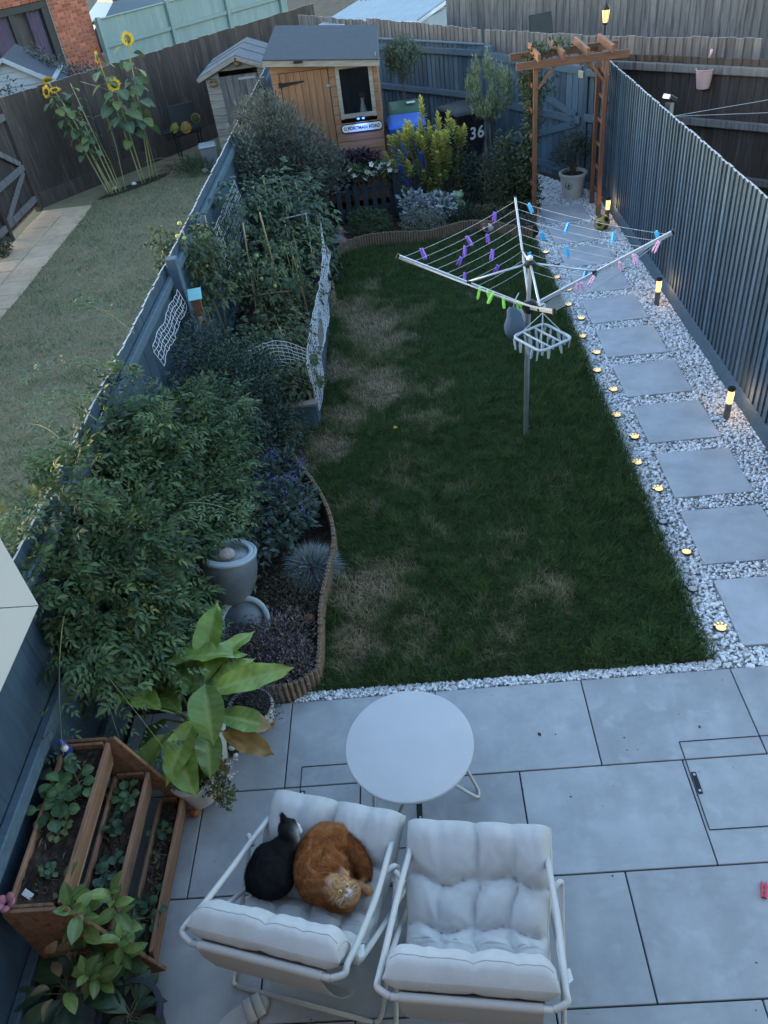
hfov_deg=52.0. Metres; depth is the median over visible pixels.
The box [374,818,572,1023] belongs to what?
lounge chair
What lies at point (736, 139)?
fence
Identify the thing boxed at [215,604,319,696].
heather
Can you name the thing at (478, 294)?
clothes peg
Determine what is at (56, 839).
bedding plant
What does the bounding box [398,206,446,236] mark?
variegated bush
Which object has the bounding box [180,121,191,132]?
dried sunflower
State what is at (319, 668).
log edging
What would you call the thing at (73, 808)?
bedding plant
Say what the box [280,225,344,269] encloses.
courgette plant
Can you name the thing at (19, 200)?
neighbour gate
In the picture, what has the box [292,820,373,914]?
ginger cat
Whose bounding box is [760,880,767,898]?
clothes peg
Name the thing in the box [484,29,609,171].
fence
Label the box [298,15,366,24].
fence
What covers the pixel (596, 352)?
paw light
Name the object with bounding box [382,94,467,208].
golden shrub
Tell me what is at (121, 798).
strawberry plant
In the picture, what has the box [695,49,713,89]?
hanging bucket
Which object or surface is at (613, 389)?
paw light
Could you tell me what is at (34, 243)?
neighbour path
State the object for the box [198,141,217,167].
storage tub
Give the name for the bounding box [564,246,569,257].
clothes peg
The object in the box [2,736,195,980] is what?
tiered planter
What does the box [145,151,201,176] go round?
stick pile
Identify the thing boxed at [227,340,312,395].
garden netting
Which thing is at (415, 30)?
fence
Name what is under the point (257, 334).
tomato plant
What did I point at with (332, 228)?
vegetable plant
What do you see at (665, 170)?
garden fence
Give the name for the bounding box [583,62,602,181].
garden fence
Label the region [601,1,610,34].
post lantern
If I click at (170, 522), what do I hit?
climbing jasmine
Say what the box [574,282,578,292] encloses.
clothes peg
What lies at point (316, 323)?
garden netting
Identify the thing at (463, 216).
dark bush
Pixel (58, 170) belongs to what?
neighbour fence
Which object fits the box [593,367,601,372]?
paw light
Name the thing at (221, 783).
trailing plant
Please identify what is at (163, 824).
strawberry plant
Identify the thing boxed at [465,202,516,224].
bronze bush
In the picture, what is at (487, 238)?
clothes peg
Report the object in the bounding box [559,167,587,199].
plant pot
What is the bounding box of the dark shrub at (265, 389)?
[163,307,307,477]
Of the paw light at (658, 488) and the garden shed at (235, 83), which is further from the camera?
the garden shed at (235, 83)
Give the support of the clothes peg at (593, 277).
attached to the rotary airer
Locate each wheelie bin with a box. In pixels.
[386,98,420,161]
[387,112,425,190]
[437,100,484,175]
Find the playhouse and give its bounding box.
[0,44,70,96]
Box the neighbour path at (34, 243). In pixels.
[0,205,91,318]
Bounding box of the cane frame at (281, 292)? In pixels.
[204,212,310,369]
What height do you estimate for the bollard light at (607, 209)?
0.309 m
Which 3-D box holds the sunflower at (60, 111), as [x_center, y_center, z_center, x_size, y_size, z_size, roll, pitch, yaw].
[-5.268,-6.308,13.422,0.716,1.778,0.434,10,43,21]
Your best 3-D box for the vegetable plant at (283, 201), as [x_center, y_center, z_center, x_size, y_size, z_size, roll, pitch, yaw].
[-1.138,-3.257,9.207,1.133,1.239,1.212,-5,40,4]
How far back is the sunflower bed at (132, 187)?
14.09 m
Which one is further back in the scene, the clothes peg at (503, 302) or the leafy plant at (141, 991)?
the clothes peg at (503, 302)
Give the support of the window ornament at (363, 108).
attached to the garden shed at (324, 76)
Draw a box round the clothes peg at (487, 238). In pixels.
[485,233,489,243]
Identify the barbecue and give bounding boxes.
[160,101,202,163]
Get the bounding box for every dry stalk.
[92,128,121,190]
[100,104,125,189]
[130,87,157,176]
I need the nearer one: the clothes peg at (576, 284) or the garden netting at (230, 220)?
the clothes peg at (576, 284)
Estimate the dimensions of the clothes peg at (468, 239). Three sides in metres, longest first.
0.093 x 0.035 x 0.015 m
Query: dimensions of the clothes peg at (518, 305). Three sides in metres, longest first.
0.093 x 0.035 x 0.015 m
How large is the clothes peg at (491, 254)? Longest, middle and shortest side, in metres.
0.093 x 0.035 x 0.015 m
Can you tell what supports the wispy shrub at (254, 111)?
on the flower bed at (321, 534)
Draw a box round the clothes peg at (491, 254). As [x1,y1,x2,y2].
[489,249,494,260]
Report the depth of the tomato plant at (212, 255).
7.38 m
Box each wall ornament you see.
[209,79,217,86]
[232,60,240,65]
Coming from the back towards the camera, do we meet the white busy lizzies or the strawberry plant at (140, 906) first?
the white busy lizzies
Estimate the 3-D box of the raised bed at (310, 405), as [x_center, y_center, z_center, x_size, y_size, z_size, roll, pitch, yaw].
[-1.122,-1.787,8.432,1.022,0.295,3.006,-5,40,4]
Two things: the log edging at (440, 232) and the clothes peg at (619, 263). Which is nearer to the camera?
the clothes peg at (619, 263)
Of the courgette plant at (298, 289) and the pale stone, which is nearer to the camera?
the courgette plant at (298, 289)
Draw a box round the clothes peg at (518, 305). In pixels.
[515,300,521,310]
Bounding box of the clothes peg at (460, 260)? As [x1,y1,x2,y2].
[456,256,462,265]
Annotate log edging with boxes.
[261,419,337,703]
[329,219,532,308]
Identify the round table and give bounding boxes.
[345,691,479,812]
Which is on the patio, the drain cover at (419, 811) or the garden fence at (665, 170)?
the drain cover at (419, 811)
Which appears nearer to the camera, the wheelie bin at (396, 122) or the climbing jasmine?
the climbing jasmine
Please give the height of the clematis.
2.186 m
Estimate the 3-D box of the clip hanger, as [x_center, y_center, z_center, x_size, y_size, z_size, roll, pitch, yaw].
[1.196,-1.401,5.931,0.345,0.378,0.351,-26,43,-20]
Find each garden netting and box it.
[152,290,186,365]
[214,181,247,269]
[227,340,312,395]
[306,221,330,410]
[319,246,330,355]
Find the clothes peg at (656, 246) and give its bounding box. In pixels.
[651,240,660,253]
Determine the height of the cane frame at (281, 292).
1.302 m
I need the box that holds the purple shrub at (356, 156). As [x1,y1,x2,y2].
[319,145,382,207]
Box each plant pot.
[94,977,165,1023]
[171,769,223,817]
[175,712,228,758]
[227,688,274,733]
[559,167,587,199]
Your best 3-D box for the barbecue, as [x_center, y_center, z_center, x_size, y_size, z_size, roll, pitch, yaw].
[-3.757,-7.028,14.666,0.780,0.945,0.473,-22,41,-16]
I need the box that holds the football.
[594,214,609,229]
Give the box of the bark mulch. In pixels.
[155,186,563,678]
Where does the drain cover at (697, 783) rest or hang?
on the patio
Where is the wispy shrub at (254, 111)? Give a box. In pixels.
[222,78,351,231]
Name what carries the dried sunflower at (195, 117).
on the barbecue
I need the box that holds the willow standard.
[463,45,514,184]
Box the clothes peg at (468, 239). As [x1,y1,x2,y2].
[465,236,473,245]
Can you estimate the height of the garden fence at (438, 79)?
1.589 m
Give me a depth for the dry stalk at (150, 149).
14.11 m
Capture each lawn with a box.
[0,137,221,554]
[295,233,712,692]
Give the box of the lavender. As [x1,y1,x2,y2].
[310,346,341,379]
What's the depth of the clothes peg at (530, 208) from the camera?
6.57 m
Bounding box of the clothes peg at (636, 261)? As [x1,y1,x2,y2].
[632,253,638,265]
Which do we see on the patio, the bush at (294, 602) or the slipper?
the slipper
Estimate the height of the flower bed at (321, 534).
0.030 m
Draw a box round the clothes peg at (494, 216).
[492,212,496,221]
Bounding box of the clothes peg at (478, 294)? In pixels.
[476,286,480,299]
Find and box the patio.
[50,666,767,1023]
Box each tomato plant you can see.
[140,212,253,344]
[203,315,274,395]
[216,232,299,340]
[216,327,296,405]
[248,306,324,385]
[253,346,326,411]
[261,220,338,331]
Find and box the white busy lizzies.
[346,156,399,182]
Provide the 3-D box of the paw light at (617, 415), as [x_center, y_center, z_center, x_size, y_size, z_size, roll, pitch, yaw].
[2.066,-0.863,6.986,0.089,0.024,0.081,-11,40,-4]
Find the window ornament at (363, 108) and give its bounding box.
[349,92,375,119]
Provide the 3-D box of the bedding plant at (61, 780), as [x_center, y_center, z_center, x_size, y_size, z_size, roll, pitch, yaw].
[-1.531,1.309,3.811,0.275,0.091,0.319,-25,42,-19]
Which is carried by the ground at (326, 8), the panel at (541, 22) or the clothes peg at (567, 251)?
the panel at (541, 22)
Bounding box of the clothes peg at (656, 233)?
[654,230,659,237]
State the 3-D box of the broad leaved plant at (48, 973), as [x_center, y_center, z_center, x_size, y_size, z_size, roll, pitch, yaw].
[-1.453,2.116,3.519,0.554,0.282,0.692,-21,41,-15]
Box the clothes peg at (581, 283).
[579,282,585,292]
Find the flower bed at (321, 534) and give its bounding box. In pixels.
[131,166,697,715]
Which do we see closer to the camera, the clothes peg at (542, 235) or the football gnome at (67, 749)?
the football gnome at (67, 749)
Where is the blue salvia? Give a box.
[226,445,322,577]
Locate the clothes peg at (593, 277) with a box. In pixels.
[587,275,595,287]
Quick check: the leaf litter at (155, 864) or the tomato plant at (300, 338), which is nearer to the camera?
the leaf litter at (155, 864)
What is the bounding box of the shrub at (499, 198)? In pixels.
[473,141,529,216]
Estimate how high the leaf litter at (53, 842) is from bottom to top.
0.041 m
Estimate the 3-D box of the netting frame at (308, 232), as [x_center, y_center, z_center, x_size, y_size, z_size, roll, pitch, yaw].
[-0.967,-3.062,9.106,0.342,0.756,0.035,-7,40,1]
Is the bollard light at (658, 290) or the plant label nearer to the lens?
the plant label
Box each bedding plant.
[26,790,80,832]
[37,861,57,878]
[38,754,94,816]
[46,813,72,842]
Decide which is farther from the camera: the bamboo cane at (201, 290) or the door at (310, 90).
the door at (310, 90)
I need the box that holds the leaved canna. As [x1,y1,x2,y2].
[114,601,294,798]
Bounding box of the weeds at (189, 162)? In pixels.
[171,152,213,176]
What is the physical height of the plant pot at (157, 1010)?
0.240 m
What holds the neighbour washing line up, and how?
attached to the fence at (736, 139)
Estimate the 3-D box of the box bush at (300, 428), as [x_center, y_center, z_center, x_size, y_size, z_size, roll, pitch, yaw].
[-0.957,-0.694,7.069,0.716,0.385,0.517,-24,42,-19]
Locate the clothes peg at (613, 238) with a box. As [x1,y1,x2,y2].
[611,232,614,244]
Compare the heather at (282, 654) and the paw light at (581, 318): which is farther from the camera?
the paw light at (581, 318)
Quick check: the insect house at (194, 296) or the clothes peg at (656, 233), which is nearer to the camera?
the clothes peg at (656, 233)
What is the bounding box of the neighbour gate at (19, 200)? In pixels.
[0,99,42,241]
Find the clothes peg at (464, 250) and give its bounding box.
[463,245,466,257]
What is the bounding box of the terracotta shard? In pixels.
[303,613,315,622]
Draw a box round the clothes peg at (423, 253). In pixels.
[419,248,426,258]
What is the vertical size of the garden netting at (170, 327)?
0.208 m
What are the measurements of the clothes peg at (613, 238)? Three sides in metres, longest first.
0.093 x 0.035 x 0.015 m
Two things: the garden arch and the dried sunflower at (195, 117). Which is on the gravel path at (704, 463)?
the garden arch
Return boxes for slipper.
[219,992,269,1023]
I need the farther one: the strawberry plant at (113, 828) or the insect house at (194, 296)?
the insect house at (194, 296)
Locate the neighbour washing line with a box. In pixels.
[675,100,767,115]
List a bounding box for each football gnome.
[58,739,72,756]
[227,742,238,757]
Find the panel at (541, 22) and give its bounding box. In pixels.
[528,11,552,33]
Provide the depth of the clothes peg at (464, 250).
6.26 m
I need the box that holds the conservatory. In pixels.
[89,0,168,52]
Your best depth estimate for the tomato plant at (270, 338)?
7.17 m
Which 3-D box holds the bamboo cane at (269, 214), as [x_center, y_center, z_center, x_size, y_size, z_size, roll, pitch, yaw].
[-1.385,-3.468,9.709,0.018,1.301,0.086,29,52,36]
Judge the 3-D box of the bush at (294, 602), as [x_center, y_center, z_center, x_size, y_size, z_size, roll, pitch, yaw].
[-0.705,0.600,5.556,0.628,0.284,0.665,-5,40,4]
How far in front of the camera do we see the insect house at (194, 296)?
6.71 m
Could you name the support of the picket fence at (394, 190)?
on the flower bed at (321, 534)
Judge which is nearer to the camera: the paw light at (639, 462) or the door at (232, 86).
the paw light at (639, 462)
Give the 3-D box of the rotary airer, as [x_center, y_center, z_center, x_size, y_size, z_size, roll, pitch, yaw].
[1.191,-1.303,6.374,1.513,1.770,1.595,-34,46,-28]
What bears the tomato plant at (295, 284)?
on the raised bed at (310, 405)
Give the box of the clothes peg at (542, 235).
[540,230,544,240]
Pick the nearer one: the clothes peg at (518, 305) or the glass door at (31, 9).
the clothes peg at (518, 305)
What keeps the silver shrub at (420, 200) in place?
on the flower bed at (321, 534)
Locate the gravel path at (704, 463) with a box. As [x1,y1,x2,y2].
[290,171,767,703]
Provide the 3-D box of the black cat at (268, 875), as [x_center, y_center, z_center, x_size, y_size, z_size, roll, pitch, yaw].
[-0.518,1.602,3.654,0.306,0.316,0.334,-5,40,4]
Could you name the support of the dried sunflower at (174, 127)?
on the barbecue
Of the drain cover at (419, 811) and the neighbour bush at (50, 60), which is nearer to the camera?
the drain cover at (419, 811)
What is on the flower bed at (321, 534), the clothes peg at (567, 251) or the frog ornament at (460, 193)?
the frog ornament at (460, 193)
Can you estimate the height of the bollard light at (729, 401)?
0.309 m
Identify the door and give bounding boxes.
[0,0,65,65]
[219,72,258,132]
[278,67,345,203]
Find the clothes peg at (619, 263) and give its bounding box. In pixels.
[618,261,622,271]
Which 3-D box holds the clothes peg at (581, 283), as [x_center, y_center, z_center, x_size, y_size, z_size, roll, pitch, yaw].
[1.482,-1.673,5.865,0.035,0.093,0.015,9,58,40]
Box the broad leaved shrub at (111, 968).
[44,861,148,1000]
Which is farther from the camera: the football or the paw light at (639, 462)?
the football
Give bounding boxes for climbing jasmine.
[0,293,284,790]
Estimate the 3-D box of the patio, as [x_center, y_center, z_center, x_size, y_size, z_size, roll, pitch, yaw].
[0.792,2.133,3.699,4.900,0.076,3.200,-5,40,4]
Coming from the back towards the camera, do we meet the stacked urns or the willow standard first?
the willow standard
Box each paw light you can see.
[577,316,585,320]
[592,350,600,354]
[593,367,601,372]
[608,386,617,392]
[612,412,620,417]
[629,433,639,439]
[632,459,642,465]
[652,485,663,492]
[657,517,668,524]
[680,546,692,555]
[685,583,697,592]
[713,622,727,631]
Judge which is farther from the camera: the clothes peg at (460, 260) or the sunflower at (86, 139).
the sunflower at (86, 139)
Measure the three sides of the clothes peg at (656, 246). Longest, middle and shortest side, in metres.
0.093 x 0.035 x 0.015 m
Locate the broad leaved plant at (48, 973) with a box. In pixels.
[10,945,130,1023]
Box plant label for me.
[21,888,33,899]
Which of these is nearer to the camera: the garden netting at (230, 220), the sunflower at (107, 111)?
the garden netting at (230, 220)
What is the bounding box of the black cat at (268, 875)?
[244,812,301,901]
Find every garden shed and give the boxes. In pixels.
[197,37,267,149]
[262,25,389,205]
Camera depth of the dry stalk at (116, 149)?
13.64 m
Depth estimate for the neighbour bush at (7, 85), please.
13.73 m
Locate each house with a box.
[0,0,104,74]
[0,539,37,690]
[187,287,206,325]
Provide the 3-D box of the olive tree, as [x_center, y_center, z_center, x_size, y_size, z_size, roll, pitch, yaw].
[0.343,-6.684,12.732,0.659,1.969,0.574,-35,46,-28]
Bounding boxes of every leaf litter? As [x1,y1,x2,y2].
[17,750,94,903]
[92,778,137,913]
[138,803,175,929]
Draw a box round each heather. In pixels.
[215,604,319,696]
[223,658,287,723]
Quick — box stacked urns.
[197,538,269,646]
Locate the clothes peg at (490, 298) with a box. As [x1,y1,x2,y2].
[487,292,494,303]
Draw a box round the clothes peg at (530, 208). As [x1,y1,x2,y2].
[527,203,533,213]
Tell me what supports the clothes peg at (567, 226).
attached to the rotary airer
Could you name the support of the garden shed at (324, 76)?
on the flower bed at (321, 534)
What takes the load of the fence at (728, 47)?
on the ground at (326, 8)
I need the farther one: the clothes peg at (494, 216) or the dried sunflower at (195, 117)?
the dried sunflower at (195, 117)
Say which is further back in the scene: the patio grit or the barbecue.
the barbecue
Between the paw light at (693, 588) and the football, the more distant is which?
the football
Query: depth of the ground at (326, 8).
29.15 m
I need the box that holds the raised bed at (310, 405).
[225,273,330,432]
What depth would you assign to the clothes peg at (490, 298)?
5.89 m
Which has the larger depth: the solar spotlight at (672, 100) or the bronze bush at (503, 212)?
the bronze bush at (503, 212)
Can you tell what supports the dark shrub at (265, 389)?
on the flower bed at (321, 534)
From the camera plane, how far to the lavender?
7.69 m
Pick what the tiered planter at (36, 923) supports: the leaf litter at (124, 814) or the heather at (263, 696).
the leaf litter at (124, 814)
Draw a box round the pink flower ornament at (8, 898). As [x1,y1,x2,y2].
[0,892,14,912]
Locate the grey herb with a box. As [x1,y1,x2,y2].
[511,213,535,232]
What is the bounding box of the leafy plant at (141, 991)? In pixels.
[95,969,166,1023]
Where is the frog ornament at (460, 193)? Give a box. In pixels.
[452,189,465,211]
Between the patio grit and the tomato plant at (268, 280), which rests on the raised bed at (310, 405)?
the tomato plant at (268, 280)
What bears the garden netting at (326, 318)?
attached to the raised bed at (310, 405)
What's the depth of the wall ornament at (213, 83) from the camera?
13.62 m
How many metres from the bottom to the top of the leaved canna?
0.547 m
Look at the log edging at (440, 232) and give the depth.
10.56 m
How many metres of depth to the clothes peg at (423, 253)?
6.10 m
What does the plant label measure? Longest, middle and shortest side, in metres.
0.050 x 0.028 x 0.003 m
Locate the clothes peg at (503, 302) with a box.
[502,296,504,308]
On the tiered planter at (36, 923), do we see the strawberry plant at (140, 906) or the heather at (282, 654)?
the strawberry plant at (140, 906)
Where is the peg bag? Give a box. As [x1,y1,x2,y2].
[504,292,525,339]
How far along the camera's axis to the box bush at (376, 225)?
10.73 m
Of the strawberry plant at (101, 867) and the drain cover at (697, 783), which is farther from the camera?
the drain cover at (697, 783)
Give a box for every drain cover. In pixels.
[300,763,422,848]
[679,735,767,829]
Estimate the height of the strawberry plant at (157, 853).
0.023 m
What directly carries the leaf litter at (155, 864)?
on the tiered planter at (36, 923)
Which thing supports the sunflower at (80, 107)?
on the sunflower bed at (132, 187)
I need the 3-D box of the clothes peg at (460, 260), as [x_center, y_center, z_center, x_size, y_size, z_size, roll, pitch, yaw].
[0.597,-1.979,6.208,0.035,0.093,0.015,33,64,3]
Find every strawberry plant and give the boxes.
[92,850,124,887]
[102,811,123,836]
[110,780,139,812]
[126,883,166,931]
[145,820,172,839]
[148,848,161,869]
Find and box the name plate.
[341,120,382,133]
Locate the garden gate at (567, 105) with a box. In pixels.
[484,45,589,188]
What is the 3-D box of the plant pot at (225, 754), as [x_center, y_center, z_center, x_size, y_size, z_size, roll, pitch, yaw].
[-1.050,1.359,4.655,0.294,0.300,0.294,-5,40,4]
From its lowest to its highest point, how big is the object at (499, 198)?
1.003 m
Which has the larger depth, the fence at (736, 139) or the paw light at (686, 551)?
the fence at (736, 139)
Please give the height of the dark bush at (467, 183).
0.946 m
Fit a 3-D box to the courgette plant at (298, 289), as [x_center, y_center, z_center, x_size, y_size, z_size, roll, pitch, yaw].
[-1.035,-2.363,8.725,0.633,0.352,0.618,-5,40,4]
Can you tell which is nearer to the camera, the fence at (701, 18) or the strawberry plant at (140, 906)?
the strawberry plant at (140, 906)
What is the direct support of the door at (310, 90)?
in the garden shed at (324, 76)
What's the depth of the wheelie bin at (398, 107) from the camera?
12.09 m
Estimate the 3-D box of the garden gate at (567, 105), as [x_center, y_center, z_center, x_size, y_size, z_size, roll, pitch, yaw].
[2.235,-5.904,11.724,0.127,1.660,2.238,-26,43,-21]
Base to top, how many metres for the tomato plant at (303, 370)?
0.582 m
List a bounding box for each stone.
[201,168,208,173]
[217,547,234,560]
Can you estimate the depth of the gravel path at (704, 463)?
6.56 m
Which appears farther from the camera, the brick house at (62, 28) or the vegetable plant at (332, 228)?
the brick house at (62, 28)
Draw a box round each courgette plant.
[264,277,315,312]
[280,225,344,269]
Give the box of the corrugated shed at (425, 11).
[319,0,446,25]
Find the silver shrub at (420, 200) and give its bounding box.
[395,187,461,225]
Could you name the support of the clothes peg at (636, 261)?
attached to the rotary airer
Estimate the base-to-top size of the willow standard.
1.896 m
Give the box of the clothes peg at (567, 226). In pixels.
[564,222,569,233]
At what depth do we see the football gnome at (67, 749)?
3.94 m
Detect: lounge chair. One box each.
[179,790,405,1023]
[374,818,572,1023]
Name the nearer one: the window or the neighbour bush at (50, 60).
the window
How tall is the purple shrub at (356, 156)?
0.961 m
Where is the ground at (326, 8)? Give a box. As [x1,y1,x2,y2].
[1,0,596,242]
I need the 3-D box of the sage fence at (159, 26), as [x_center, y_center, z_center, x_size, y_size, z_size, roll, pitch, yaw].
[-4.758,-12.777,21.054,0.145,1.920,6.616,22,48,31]
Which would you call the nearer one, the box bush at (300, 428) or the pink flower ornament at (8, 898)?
the pink flower ornament at (8, 898)
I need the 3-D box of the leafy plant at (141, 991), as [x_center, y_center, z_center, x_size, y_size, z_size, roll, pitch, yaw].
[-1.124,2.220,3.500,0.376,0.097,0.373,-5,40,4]
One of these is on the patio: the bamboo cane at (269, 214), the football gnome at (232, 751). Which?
the football gnome at (232, 751)
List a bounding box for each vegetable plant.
[199,175,291,306]
[233,156,327,275]
[238,166,337,290]
[277,201,353,280]
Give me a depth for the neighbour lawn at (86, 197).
10.39 m
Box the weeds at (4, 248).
[0,236,13,258]
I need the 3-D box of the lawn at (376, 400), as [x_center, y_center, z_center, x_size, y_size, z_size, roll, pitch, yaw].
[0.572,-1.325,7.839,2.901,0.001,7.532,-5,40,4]
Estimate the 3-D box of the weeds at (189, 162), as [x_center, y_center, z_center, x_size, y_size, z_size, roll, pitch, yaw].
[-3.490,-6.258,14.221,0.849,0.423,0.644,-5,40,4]
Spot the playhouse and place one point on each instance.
(24, 68)
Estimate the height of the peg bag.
0.358 m
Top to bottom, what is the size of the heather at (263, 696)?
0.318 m
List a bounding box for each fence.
[0,4,314,207]
[0,67,281,1023]
[93,0,287,64]
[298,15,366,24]
[334,170,403,223]
[366,18,484,146]
[378,37,484,152]
[446,0,767,99]
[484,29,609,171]
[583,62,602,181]
[594,60,767,451]
[597,54,767,196]
[611,35,762,59]
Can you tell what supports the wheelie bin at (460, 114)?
on the flower bed at (321, 534)
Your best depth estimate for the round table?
4.13 m
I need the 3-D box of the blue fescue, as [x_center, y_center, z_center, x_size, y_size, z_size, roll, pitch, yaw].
[-0.529,0.348,5.803,0.569,0.277,0.567,7,42,18]
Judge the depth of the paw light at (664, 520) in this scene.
5.86 m
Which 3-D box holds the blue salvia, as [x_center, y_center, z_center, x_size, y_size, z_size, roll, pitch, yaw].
[-0.951,-0.058,6.066,1.008,0.711,1.179,-20,41,-14]
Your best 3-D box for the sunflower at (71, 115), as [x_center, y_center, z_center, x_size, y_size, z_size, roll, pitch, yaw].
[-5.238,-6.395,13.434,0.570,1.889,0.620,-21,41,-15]
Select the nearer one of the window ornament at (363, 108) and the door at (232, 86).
the window ornament at (363, 108)
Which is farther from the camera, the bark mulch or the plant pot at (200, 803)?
the bark mulch
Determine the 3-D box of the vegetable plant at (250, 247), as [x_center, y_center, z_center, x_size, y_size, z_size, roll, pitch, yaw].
[-1.541,-3.005,8.828,1.048,1.403,1.114,-5,40,4]
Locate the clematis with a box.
[489,33,572,216]
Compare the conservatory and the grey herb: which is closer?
the grey herb
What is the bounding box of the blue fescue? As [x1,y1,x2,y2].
[279,539,346,595]
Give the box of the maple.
[546,122,592,174]
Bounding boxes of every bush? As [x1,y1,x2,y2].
[0,75,23,96]
[23,40,97,75]
[247,409,316,462]
[252,564,325,636]
[345,206,392,240]
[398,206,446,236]
[441,197,483,228]
[442,140,496,208]
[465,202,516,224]
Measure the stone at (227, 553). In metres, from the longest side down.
0.122 x 0.096 x 0.070 m
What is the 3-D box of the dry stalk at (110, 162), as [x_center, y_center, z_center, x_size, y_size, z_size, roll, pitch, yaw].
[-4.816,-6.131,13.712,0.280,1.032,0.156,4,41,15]
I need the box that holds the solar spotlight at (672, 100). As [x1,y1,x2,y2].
[662,93,677,113]
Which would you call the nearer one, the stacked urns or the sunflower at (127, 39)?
the stacked urns
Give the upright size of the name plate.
0.125 m
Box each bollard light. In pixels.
[605,197,610,216]
[654,277,662,305]
[723,386,735,419]
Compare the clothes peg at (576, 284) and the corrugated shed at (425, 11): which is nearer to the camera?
the clothes peg at (576, 284)
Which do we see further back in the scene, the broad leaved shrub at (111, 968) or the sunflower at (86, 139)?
the sunflower at (86, 139)
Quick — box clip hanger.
[513,303,570,360]
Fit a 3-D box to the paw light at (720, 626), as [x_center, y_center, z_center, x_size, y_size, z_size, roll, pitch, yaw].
[2.162,0.737,5.053,0.089,0.024,0.081,0,40,10]
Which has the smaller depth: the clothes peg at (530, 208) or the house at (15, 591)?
the house at (15, 591)
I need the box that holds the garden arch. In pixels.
[510,33,629,225]
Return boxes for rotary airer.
[396,196,674,437]
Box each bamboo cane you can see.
[182,229,220,352]
[262,175,277,270]
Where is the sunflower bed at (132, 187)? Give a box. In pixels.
[97,172,171,199]
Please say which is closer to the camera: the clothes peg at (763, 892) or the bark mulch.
the clothes peg at (763, 892)
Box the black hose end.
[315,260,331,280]
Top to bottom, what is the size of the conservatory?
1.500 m
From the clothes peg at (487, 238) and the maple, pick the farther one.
the maple
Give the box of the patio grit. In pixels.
[147,679,757,1023]
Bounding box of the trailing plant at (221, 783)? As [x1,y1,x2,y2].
[161,744,238,810]
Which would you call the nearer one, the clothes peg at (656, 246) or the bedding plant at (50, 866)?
the bedding plant at (50, 866)
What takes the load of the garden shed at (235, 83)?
on the neighbour lawn at (86, 197)
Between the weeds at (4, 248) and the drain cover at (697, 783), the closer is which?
the drain cover at (697, 783)
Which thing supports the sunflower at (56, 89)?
on the sunflower bed at (132, 187)
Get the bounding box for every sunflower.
[42,77,113,193]
[42,86,108,194]
[49,86,111,193]
[65,83,120,191]
[78,117,116,192]
[92,50,142,183]
[104,77,148,182]
[113,31,160,178]
[124,72,151,179]
[170,122,178,133]
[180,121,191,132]
[191,113,199,122]
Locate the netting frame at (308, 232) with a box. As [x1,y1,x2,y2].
[284,213,314,271]
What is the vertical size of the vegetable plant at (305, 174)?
1.374 m
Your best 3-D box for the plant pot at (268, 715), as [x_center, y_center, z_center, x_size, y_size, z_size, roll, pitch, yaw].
[-0.799,1.251,4.816,0.290,0.207,0.290,-5,40,4]
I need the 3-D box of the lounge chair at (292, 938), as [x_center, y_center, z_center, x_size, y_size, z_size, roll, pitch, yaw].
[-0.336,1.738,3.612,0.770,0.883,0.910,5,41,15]
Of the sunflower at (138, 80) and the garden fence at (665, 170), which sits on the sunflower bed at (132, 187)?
the sunflower at (138, 80)

